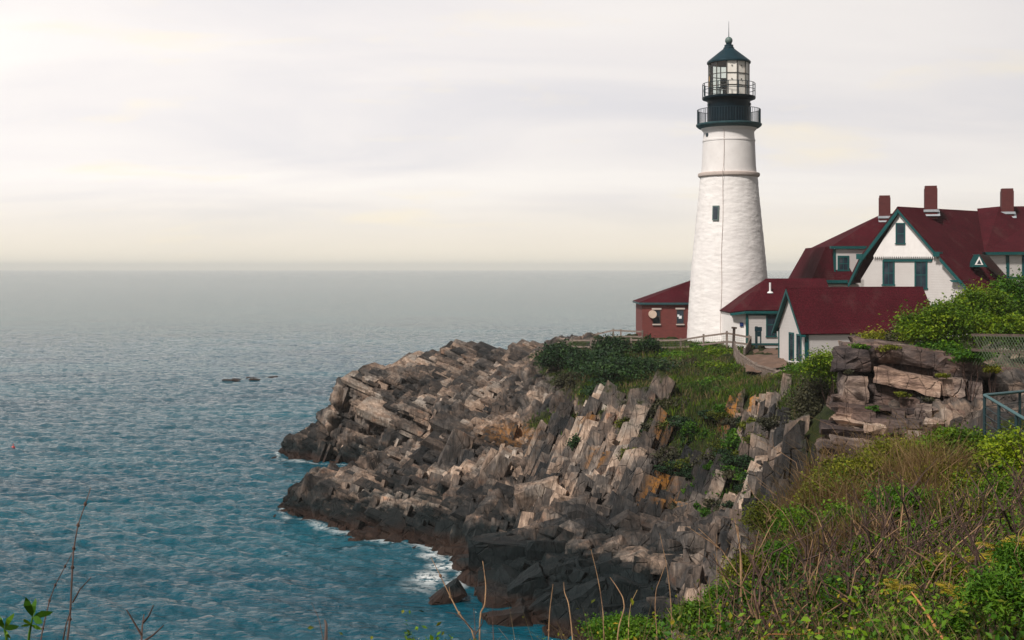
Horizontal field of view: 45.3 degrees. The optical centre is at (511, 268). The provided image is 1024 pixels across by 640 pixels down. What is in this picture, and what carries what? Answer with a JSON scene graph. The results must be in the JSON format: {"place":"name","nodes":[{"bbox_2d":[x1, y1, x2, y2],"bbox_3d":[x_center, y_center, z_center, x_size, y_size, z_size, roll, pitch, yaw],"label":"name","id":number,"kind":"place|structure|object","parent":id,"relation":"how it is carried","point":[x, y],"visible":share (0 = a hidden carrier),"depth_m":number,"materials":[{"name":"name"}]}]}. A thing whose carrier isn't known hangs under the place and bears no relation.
{"place":"outdoors","nodes":[
{"label":"outdoors","id":0,"kind":"place"},
{"bbox_2d":[0,270,792,639],"bbox_3d":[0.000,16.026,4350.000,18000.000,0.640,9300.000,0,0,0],"label":"sea","id":1,"kind":"structure","parent":0,"point":[140,418],"depth_m":120.17,"materials":[{"name":"liquid"}]},
{"bbox_2d":[428,578,467,604],"bbox_3d":[-3.153,15.818,58.892,2.034,1.709,1.310,0,0,0],"label":"boulder","id":2,"kind":"object","parent":1,"relation":"in","point":[457,592],"visible":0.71,"depth_m":58.57,"materials":[{"name":"stone"}]},
{"bbox_2d":[0,0,1023,269],"label":"sky","id":3,"kind":"structure","parent":0,"point":[135,134],"materials":[{"name":"white"}]},
{"bbox_2d":[277,339,819,629],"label":"cliff","id":4,"kind":"structure","parent":0,"point":[398,497],"depth_m":76.02,"materials":[{"name":"stone"}]},
{"bbox_2d":[437,428,474,466],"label":"boulder","id":5,"kind":"object","parent":4,"relation":"on","point":[457,441],"visible":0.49,"depth_m":85.14,"materials":[{"name":"stone"}]},
{"bbox_2d":[514,476,558,512],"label":"boulder","id":6,"kind":"object","parent":4,"relation":"on","point":[527,495],"visible":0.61,"depth_m":69.81,"materials":[{"name":"stone"}]},
{"bbox_2d":[566,494,590,504],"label":"boulder","id":7,"kind":"object","parent":4,"relation":"on","point":[584,499],"visible":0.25,"depth_m":67.59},
{"bbox_2d":[650,444,682,460],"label":"cliff tuft","id":8,"kind":"object","parent":4,"relation":"on","point":[661,453],"visible":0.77,"depth_m":68.91,"materials":[{"name":"green plant"}]},
{"bbox_2d":[664,460,691,475],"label":"cliff tuft","id":9,"kind":"object","parent":4,"relation":"on","point":[686,465],"visible":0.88,"depth_m":67.17,"materials":[{"name":"green plant"}]},
{"bbox_2d":[662,414,698,429],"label":"cliff tuft","id":10,"kind":"object","parent":4,"relation":"on","point":[678,421],"visible":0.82,"depth_m":70.80,"materials":[{"name":"green plant"}]},
{"bbox_2d":[702,409,730,423],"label":"cliff tuft","id":11,"kind":"object","parent":4,"relation":"on","point":[714,414],"visible":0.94,"depth_m":69.00,"materials":[{"name":"green plant"}]},
{"bbox_2d":[720,434,743,451],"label":"cliff tuft","id":12,"kind":"object","parent":4,"relation":"on","point":[734,442],"visible":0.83,"depth_m":65.54,"materials":[{"name":"green plant"}]},
{"bbox_2d":[729,454,753,471],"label":"cliff tuft","id":13,"kind":"object","parent":4,"relation":"on","point":[742,461],"visible":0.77,"depth_m":62.06,"materials":[{"name":"green plant"}]},
{"bbox_2d":[752,415,779,438],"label":"cliff tuft","id":14,"kind":"object","parent":4,"relation":"on","point":[766,423],"visible":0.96,"depth_m":62.70,"materials":[{"name":"green plant"}]},
{"bbox_2d":[271,332,1023,639],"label":"headland","id":15,"kind":"structure","parent":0,"point":[538,397],"depth_m":80.08,"materials":[{"name":"stone"}]},
{"bbox_2d":[474,447,511,488],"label":"boulder","id":16,"kind":"object","parent":15,"relation":"on","point":[496,463],"visible":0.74,"depth_m":78.55,"materials":[{"name":"stone"}]},
{"bbox_2d":[524,338,590,372],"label":"juniper","id":17,"kind":"object","parent":15,"relation":"on","point":[552,353],"visible":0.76,"depth_m":92.46,"materials":[{"name":"green plant"}]},
{"bbox_2d":[551,368,586,391],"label":"bush","id":18,"kind":"object","parent":15,"relation":"on","point":[562,379],"visible":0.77,"depth_m":87.93,"materials":[{"name":"green plant"}]},
{"bbox_2d":[455,501,728,639],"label":"scree","id":19,"kind":"structure","parent":15,"relation":"on","point":[647,531],"depth_m":59.69,"materials":[{"name":"stone"}]},
{"bbox_2d":[476,582,516,607],"bbox_3d":[-0.296,15.771,58.948,2.935,1.005,2.602,0,0,0],"label":"boulder","id":20,"kind":"object","parent":19,"relation":"on","point":[498,597],"visible":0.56,"depth_m":58.09,"materials":[{"name":"stone"}]},
{"bbox_2d":[468,535,526,570],"bbox_3d":[-0.376,15.044,64.192,3.782,2.081,2.690,0,0,0],"label":"boulder","id":21,"kind":"object","parent":19,"relation":"on","point":[493,550],"visible":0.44,"depth_m":63.00,"materials":[{"name":"stone"}]},
{"bbox_2d":[481,605,532,626],"bbox_3d":[-0.081,16.045,55.510,2.721,1.356,1.685,0,0,0],"label":"boulder","id":22,"kind":"object","parent":19,"relation":"on","point":[502,617],"visible":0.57,"depth_m":54.95,"materials":[{"name":"stone"}]},
{"bbox_2d":[507,562,547,600],"bbox_3d":[0.832,15.200,58.435,2.134,2.092,1.761,0,0,0],"label":"boulder","id":23,"kind":"object","parent":19,"relation":"on","point":[525,584],"visible":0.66,"depth_m":57.70,"materials":[{"name":"stone"}]},
{"bbox_2d":[527,592,557,614],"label":"boulder","id":24,"kind":"object","parent":19,"relation":"on","point":[539,605],"visible":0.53,"depth_m":55.54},
{"bbox_2d":[525,540,567,560],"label":"boulder","id":25,"kind":"object","parent":19,"relation":"on","point":[535,550],"visible":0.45,"depth_m":62.21,"materials":[{"name":"stone"}]},
{"bbox_2d":[565,539,592,553],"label":"boulder","id":26,"kind":"object","parent":19,"relation":"on","point":[578,545],"visible":0.94,"depth_m":62.11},
{"bbox_2d":[568,577,608,602],"bbox_3d":[3.651,14.951,55.935,2.144,1.600,1.241,0,0,0],"label":"boulder","id":27,"kind":"object","parent":19,"relation":"on","point":[582,592],"visible":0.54,"depth_m":55.69,"materials":[{"name":"stone"}]},
{"bbox_2d":[592,539,623,553],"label":"boulder","id":28,"kind":"object","parent":19,"relation":"on","point":[613,546],"visible":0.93,"depth_m":60.56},
{"bbox_2d":[595,546,649,562],"bbox_3d":[5.167,14.279,59.607,3.485,1.343,2.636,0,0,0],"label":"boulder","id":29,"kind":"object","parent":19,"relation":"on","point":[628,554],"visible":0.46,"depth_m":59.43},
{"bbox_2d":[607,573,646,605],"bbox_3d":[5.164,14.470,55.001,1.836,1.507,1.332,0,0,0],"label":"boulder","id":30,"kind":"object","parent":19,"relation":"on","point":[628,588],"visible":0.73,"depth_m":54.49,"materials":[{"name":"stone"}]},
{"bbox_2d":[632,556,652,580],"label":"boulder","id":31,"kind":"object","parent":19,"relation":"on","point":[641,565],"visible":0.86,"depth_m":56.76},
{"bbox_2d":[652,581,670,596],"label":"boulder","id":32,"kind":"object","parent":19,"relation":"on","point":[661,588],"visible":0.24,"depth_m":53.63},
{"bbox_2d":[646,553,682,574],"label":"boulder","id":33,"kind":"object","parent":19,"relation":"on","point":[658,563],"visible":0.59,"depth_m":56.46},
{"bbox_2d":[559,341,625,374],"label":"juniper","id":34,"kind":"object","parent":15,"relation":"on","point":[573,357],"visible":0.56,"depth_m":89.02,"materials":[{"name":"green plant"}]},
{"bbox_2d":[590,332,633,355],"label":"juniper","id":35,"kind":"object","parent":15,"relation":"on","point":[618,343],"visible":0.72,"depth_m":92.79,"materials":[{"name":"green plant"}]},
{"bbox_2d":[550,354,696,383],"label":"bush","id":36,"kind":"object","parent":15,"relation":"on","point":[625,366],"visible":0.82,"depth_m":83.86,"materials":[{"name":"green plant"}]},
{"bbox_2d":[630,333,666,353],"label":"juniper","id":37,"kind":"object","parent":15,"relation":"on","point":[649,342],"visible":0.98,"depth_m":91.57,"materials":[{"name":"green plant"}]},
{"bbox_2d":[566,331,749,350],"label":"wooden fence","id":38,"kind":"object","parent":15,"relation":"on","point":[694,338],"visible":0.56,"depth_m":91.05,"materials":[{"name":"grey wood"}]},
{"bbox_2d":[633,281,689,338],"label":"brick house","id":39,"kind":"structure","parent":15,"relation":"on","point":[662,313],"depth_m":103.00,"materials":[{"name":"red"}]},
{"bbox_2d":[651,394,696,409],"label":"bush","id":40,"kind":"object","parent":15,"relation":"on","point":[669,402],"visible":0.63,"depth_m":74.11,"materials":[{"name":"green plant"}]},
{"bbox_2d":[527,339,835,495],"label":"grass","id":41,"kind":"structure","parent":15,"relation":"on","point":[754,389],"depth_m":75.98,"materials":[{"name":"plant"}]},
{"bbox_2d":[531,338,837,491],"bbox_3d":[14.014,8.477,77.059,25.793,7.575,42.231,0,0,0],"label":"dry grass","id":42,"kind":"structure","parent":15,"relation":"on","point":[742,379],"depth_m":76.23,"materials":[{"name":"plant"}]},
{"bbox_2d":[679,420,698,439],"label":"cliff tuft","id":43,"kind":"object","parent":15,"relation":"on","point":[687,427],"visible":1,"depth_m":69.75,"materials":[{"name":"green plant"}]},
{"bbox_2d":[690,374,737,386],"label":"bush","id":44,"kind":"object","parent":15,"relation":"on","point":[706,379],"visible":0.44,"depth_m":77.59,"materials":[{"name":"green plant"}]},
{"bbox_2d":[694,359,734,368],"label":"bush","id":45,"kind":"object","parent":15,"relation":"on","point":[709,363],"visible":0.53,"depth_m":82.54,"materials":[{"name":"green plant"}]},
{"bbox_2d":[702,345,741,357],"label":"bush","id":46,"kind":"object","parent":15,"relation":"on","point":[717,351],"visible":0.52,"depth_m":85.74,"materials":[{"name":"green plant"}]},
{"bbox_2d":[687,31,767,341],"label":"lighthouse","id":47,"kind":"object","parent":15,"relation":"on","point":[728,266],"visible":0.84,"depth_m":95.05,"materials":[{"name":"stone"}]},
{"bbox_2d":[733,341,775,376],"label":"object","id":48,"kind":"object","parent":15,"relation":"on","point":[738,356],"visible":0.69,"depth_m":80.58,"materials":[{"name":"wood"}]},
{"bbox_2d":[720,278,828,347],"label":"passage house","id":49,"kind":"structure","parent":15,"relation":"on","point":[758,304],"depth_m":89.95,"materials":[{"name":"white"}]},
{"bbox_2d":[766,315,776,336],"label":"window","id":50,"kind":"structure","parent":49,"relation":"in","point":[770,319],"depth_m":89.49,"materials":[{"name":"teal glass"}]},
{"bbox_2d":[776,352,837,430],"bbox_3d":[14.130,6.667,56.083,4.241,6.236,4.040,0,0,0],"label":"bramble","id":51,"kind":"object","parent":15,"relation":"on","point":[811,402],"visible":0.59,"depth_m":55.60,"materials":[{"name":"green plant"}]},
{"bbox_2d":[791,343,837,401],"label":"bush","id":52,"kind":"object","parent":15,"relation":"on","point":[816,365],"visible":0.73,"depth_m":54.19,"materials":[{"name":"green plant"}]},
{"bbox_2d":[771,287,929,364],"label":"shed","id":53,"kind":"structure","parent":15,"relation":"on","point":[807,319],"depth_m":79.70,"materials":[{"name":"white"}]},
{"bbox_2d":[850,324,889,339],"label":"bush","id":54,"kind":"object","parent":15,"relation":"on","point":[872,335],"visible":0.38,"depth_m":53.83,"materials":[{"name":"green plant"}]},
{"bbox_2d":[879,320,911,341],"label":"bush","id":55,"kind":"object","parent":15,"relation":"on","point":[889,338],"visible":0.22,"depth_m":51.70,"materials":[{"name":"green plant"}]},
{"bbox_2d":[789,186,1023,335],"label":"keepers house","id":56,"kind":"structure","parent":15,"relation":"on","point":[932,249],"depth_m":101.24,"materials":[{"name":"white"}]},
{"bbox_2d":[837,256,849,270],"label":"window","id":57,"kind":"structure","parent":56,"relation":"in","point":[843,261],"depth_m":105.24,"materials":[{"name":"teal glass"}]},
{"bbox_2d":[881,260,894,285],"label":"window","id":58,"kind":"structure","parent":56,"relation":"in","point":[888,268],"depth_m":101.23,"materials":[{"name":"teal glass"}]},
{"bbox_2d":[895,223,905,243],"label":"window","id":59,"kind":"structure","parent":56,"relation":"in","point":[900,227],"depth_m":100.15,"materials":[{"name":"teal glass"}]},
{"bbox_2d":[914,262,927,289],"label":"window","id":60,"kind":"structure","parent":56,"relation":"in","point":[920,268],"depth_m":98.93,"materials":[{"name":"teal glass"}]},
{"bbox_2d":[815,335,1023,467],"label":"rock outcrop","id":61,"kind":"object","parent":15,"relation":"on","point":[878,377],"visible":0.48,"depth_m":43.58,"materials":[{"name":"stone"}]},
{"bbox_2d":[909,338,970,356],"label":"bush","id":62,"kind":"object","parent":61,"relation":"on","point":[947,346],"visible":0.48,"depth_m":45.10,"materials":[{"name":"green plant"}]},
{"bbox_2d":[878,294,994,348],"bbox_3d":[16.428,2.555,47.080,4.318,3.146,4.401,0,0,-12],"label":"bush","id":63,"kind":"object","parent":15,"relation":"on","point":[941,321],"visible":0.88,"depth_m":46.13,"materials":[{"name":"green plant"}]},
{"bbox_2d":[948,347,1004,399],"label":"bush","id":64,"kind":"object","parent":15,"relation":"on","point":[963,356],"visible":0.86,"depth_m":42.72,"materials":[{"name":"green plant"}]},
{"bbox_2d":[937,278,1023,348],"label":"bush","id":65,"kind":"object","parent":15,"relation":"on","point":[991,300],"visible":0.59,"depth_m":49.44,"materials":[{"name":"green plant"}]},
{"bbox_2d":[982,361,1002,401],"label":"bush","id":66,"kind":"object","parent":15,"relation":"on","point":[990,369],"visible":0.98,"depth_m":42.28,"materials":[{"name":"green plant"}]},
{"bbox_2d":[963,309,1023,361],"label":"bush","id":67,"kind":"object","parent":15,"relation":"on","point":[1007,324],"visible":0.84,"depth_m":45.43,"materials":[{"name":"green plant"}]},
{"bbox_2d":[971,334,1023,368],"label":"chain link fence","id":68,"kind":"object","parent":15,"relation":"on","point":[1003,351],"visible":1,"depth_m":41.64,"materials":[{"name":"grey metal"}]},
{"bbox_2d":[980,265,1023,354],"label":"bush","id":69,"kind":"object","parent":15,"relation":"on","point":[1010,285],"visible":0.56,"depth_m":52.77,"materials":[{"name":"green plant"}]},
{"bbox_2d":[746,348,786,372],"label":"path","id":70,"kind":"structure","parent":0,"point":[772,360],"depth_m":81.53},
{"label":"bluff","id":71,"kind":"structure","parent":0,"visible":0},
{"bbox_2d":[0,613,18,639],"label":"leafy shoot","id":72,"kind":"object","parent":71,"relation":"on","point":[8,627],"visible":1,"depth_m":4.50,"materials":[{"name":"green plant"}]},
{"bbox_2d":[21,597,52,639],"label":"leafy shoot","id":73,"kind":"object","parent":71,"relation":"on","point":[30,608],"visible":1,"depth_m":4.78,"materials":[{"name":"green plant"}]},
{"bbox_2d":[62,488,90,639],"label":"dry stem","id":74,"kind":"object","parent":71,"relation":"on","point":[69,618],"visible":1,"depth_m":5.68,"materials":[{"name":"brown plant"}]},
{"bbox_2d":[126,605,163,639],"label":"dry stem","id":75,"kind":"object","parent":71,"relation":"on","point":[141,631],"visible":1,"depth_m":4.50,"materials":[{"name":"brown plant"}]},
{"bbox_2d":[575,610,670,639],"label":"shrub","id":76,"kind":"object","parent":71,"relation":"on","point":[610,620],"visible":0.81,"depth_m":9.95,"materials":[{"name":"green plant"}]},
{"bbox_2d":[308,420,1023,639],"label":"undergrowth","id":77,"kind":"object","parent":71,"relation":"on","point":[726,624],"visible":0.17,"depth_m":8.81,"materials":[{"name":"green plant"}]},
{"bbox_2d":[656,597,731,639],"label":"shrub","id":78,"kind":"object","parent":71,"relation":"on","point":[693,608],"visible":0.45,"depth_m":11.41,"materials":[{"name":"green plant"}]},
{"bbox_2d":[690,572,767,632],"bbox_3d":[2.335,3.819,13.008,0.820,1.209,0.720,0,0,-15],"label":"shrub","id":79,"kind":"object","parent":71,"relation":"on","point":[719,590],"visible":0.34,"depth_m":12.90,"materials":[{"name":"green plant"}]},
{"bbox_2d":[735,521,745,636],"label":"dry stem","id":80,"kind":"object","parent":71,"relation":"on","point":[740,569],"visible":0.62,"depth_m":10.50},
{"bbox_2d":[709,546,776,614],"bbox_3d":[2.827,4.091,14.985,0.809,1.369,0.836,0,0,0],"label":"shrub","id":81,"kind":"object","parent":71,"relation":"on","point":[746,563],"visible":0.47,"depth_m":14.92,"materials":[{"name":"green plant"}]},
{"bbox_2d":[469,421,1023,639],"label":"yellowed leaves","id":82,"kind":"object","parent":71,"relation":"on","point":[741,607],"visible":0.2,"depth_m":7.85,"materials":[{"name":"yellow plant"}]},
{"bbox_2d":[501,417,1023,639],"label":"dry grass","id":83,"kind":"structure","parent":71,"relation":"on","point":[879,637],"depth_m":8.53,"materials":[{"name":"plant"}]},
{"bbox_2d":[731,493,793,545],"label":"shrub","id":84,"kind":"object","parent":71,"relation":"on","point":[756,511],"visible":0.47,"depth_m":20.39,"materials":[{"name":"green plant"}]},
{"bbox_2d":[746,538,807,596],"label":"shrub","id":85,"kind":"object","parent":71,"relation":"on","point":[767,546],"visible":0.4,"depth_m":15.33,"materials":[{"name":"green plant"}]},
{"bbox_2d":[758,501,819,554],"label":"shrub","id":86,"kind":"object","parent":71,"relation":"on","point":[785,522],"visible":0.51,"depth_m":17.91,"materials":[{"name":"green plant"}]},
{"bbox_2d":[790,474,840,515],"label":"shrub","id":87,"kind":"object","parent":71,"relation":"on","point":[812,487],"visible":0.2,"depth_m":19.43,"materials":[{"name":"green plant"}]},
{"bbox_2d":[798,449,860,496],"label":"shrub","id":88,"kind":"object","parent":71,"relation":"on","point":[829,463],"visible":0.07,"depth_m":21.52,"materials":[{"name":"green plant"}]},
{"bbox_2d":[799,573,861,637],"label":"shrub","id":89,"kind":"object","parent":71,"relation":"on","point":[825,592],"visible":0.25,"depth_m":10.39,"materials":[{"name":"green plant"}]},
{"bbox_2d":[664,476,1023,639],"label":"bramble stems","id":90,"kind":"object","parent":71,"relation":"on","point":[862,573],"visible":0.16,"depth_m":10.30,"materials":[{"name":"plant"}]},
{"bbox_2d":[809,497,879,538],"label":"shrub","id":91,"kind":"object","parent":71,"relation":"on","point":[830,507],"visible":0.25,"depth_m":16.96,"materials":[{"name":"green plant"}]},
{"bbox_2d":[667,437,1023,639],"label":"grass","id":92,"kind":"structure","parent":71,"relation":"on","point":[926,637],"depth_m":7.87,"materials":[{"name":"plant"}]},
{"bbox_2d":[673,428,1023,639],"bbox_3d":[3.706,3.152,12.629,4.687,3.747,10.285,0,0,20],"label":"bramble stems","id":93,"kind":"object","parent":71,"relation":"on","point":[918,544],"visible":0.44,"depth_m":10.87,"materials":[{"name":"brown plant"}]},
{"bbox_2d":[743,411,973,549],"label":"dry stalks","id":94,"kind":"object","parent":71,"relation":"on","point":[831,481],"visible":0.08,"depth_m":19.01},
{"bbox_2d":[812,448,906,495],"bbox_3d":[5.983,3.573,20.361,1.773,1.167,1.687,0,0,0],"label":"shrub","id":95,"kind":"object","parent":71,"relation":"on","point":[860,462],"visible":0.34,"depth_m":20.37,"materials":[{"name":"green plant"}]},
{"bbox_2d":[711,399,1011,599],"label":"rusty grass","id":96,"kind":"structure","parent":71,"relation":"on","point":[916,463],"depth_m":18.45,"materials":[{"name":"plant"}]},
{"bbox_2d":[845,528,900,575],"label":"shrub","id":97,"kind":"object","parent":71,"relation":"on","point":[854,547],"visible":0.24,"depth_m":13.95,"materials":[{"name":"green plant"}]},
{"bbox_2d":[854,430,928,465],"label":"shrub","id":98,"kind":"object","parent":71,"relation":"on","point":[886,445],"visible":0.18,"depth_m":21.47,"materials":[{"name":"green plant"}]},
{"bbox_2d":[879,578,918,594],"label":"fern plant","id":99,"kind":"object","parent":71,"relation":"on","point":[897,584],"visible":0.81,"depth_m":8.52,"materials":[{"name":"yellow plant"}]},
{"bbox_2d":[853,479,952,533],"bbox_3d":[5.536,3.401,17.085,1.603,0.928,1.533,0,0,0],"label":"shrub","id":100,"kind":"object","parent":71,"relation":"on","point":[894,493],"visible":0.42,"depth_m":16.90,"materials":[{"name":"green plant"}]},
{"bbox_2d":[897,513,961,559],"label":"shrub","id":101,"kind":"object","parent":71,"relation":"on","point":[920,527],"visible":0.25,"depth_m":14.45,"materials":[{"name":"green plant"}]},
{"bbox_2d":[904,547,972,609],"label":"shrub","id":102,"kind":"object","parent":71,"relation":"on","point":[936,561],"visible":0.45,"depth_m":10.43,"materials":[{"name":"green plant"}]},
{"bbox_2d":[896,452,986,500],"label":"shrub","id":103,"kind":"object","parent":71,"relation":"on","point":[961,476],"visible":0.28,"depth_m":18.26,"materials":[{"name":"green plant"}]},
{"bbox_2d":[915,420,995,477],"bbox_3d":[7.685,3.238,21.067,1.737,1.276,1.782,0,0,0],"label":"shrub","id":104,"kind":"object","parent":71,"relation":"on","point":[947,431],"visible":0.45,"depth_m":20.78,"materials":[{"name":"green plant"}]},
{"bbox_2d":[932,601,999,639],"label":"leafy plant","id":105,"kind":"object","parent":71,"relation":"on","point":[957,620],"visible":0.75,"depth_m":6.76,"materials":[{"name":"green plant"}]},
{"bbox_2d":[922,493,1021,544],"bbox_3d":[5.537,3.202,14.534,1.285,1.075,1.070,0,0,17],"label":"shrub","id":106,"kind":"object","parent":71,"relation":"on","point":[965,506],"visible":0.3,"depth_m":14.43,"materials":[{"name":"green plant"}]},
{"bbox_2d":[944,554,1023,639],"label":"leafy plant","id":107,"kind":"object","parent":71,"relation":"on","point":[978,593],"visible":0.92,"depth_m":6.54,"materials":[{"name":"green leaf"}]},
{"bbox_2d":[951,470,1023,512],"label":"shrub","id":108,"kind":"object","parent":71,"relation":"on","point":[1002,487],"visible":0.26,"depth_m":16.87,"materials":[{"name":"green plant"}]},
{"bbox_2d":[969,420,1023,480],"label":"shrub","id":109,"kind":"object","parent":71,"relation":"on","point":[1007,454],"visible":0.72,"depth_m":19.80,"materials":[{"name":"green plant"}]},
{"bbox_2d":[982,536,1023,630],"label":"leafy plant","id":110,"kind":"object","parent":71,"relation":"on","point":[1007,548],"visible":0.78,"depth_m":8.14,"materials":[{"name":"green leaf"}]},
{"bbox_2d":[983,390,1023,439],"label":"metal railing","id":111,"kind":"object","parent":71,"relation":"on","point":[1018,415],"visible":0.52,"depth_m":23.47,"materials":[{"name":"metal"}]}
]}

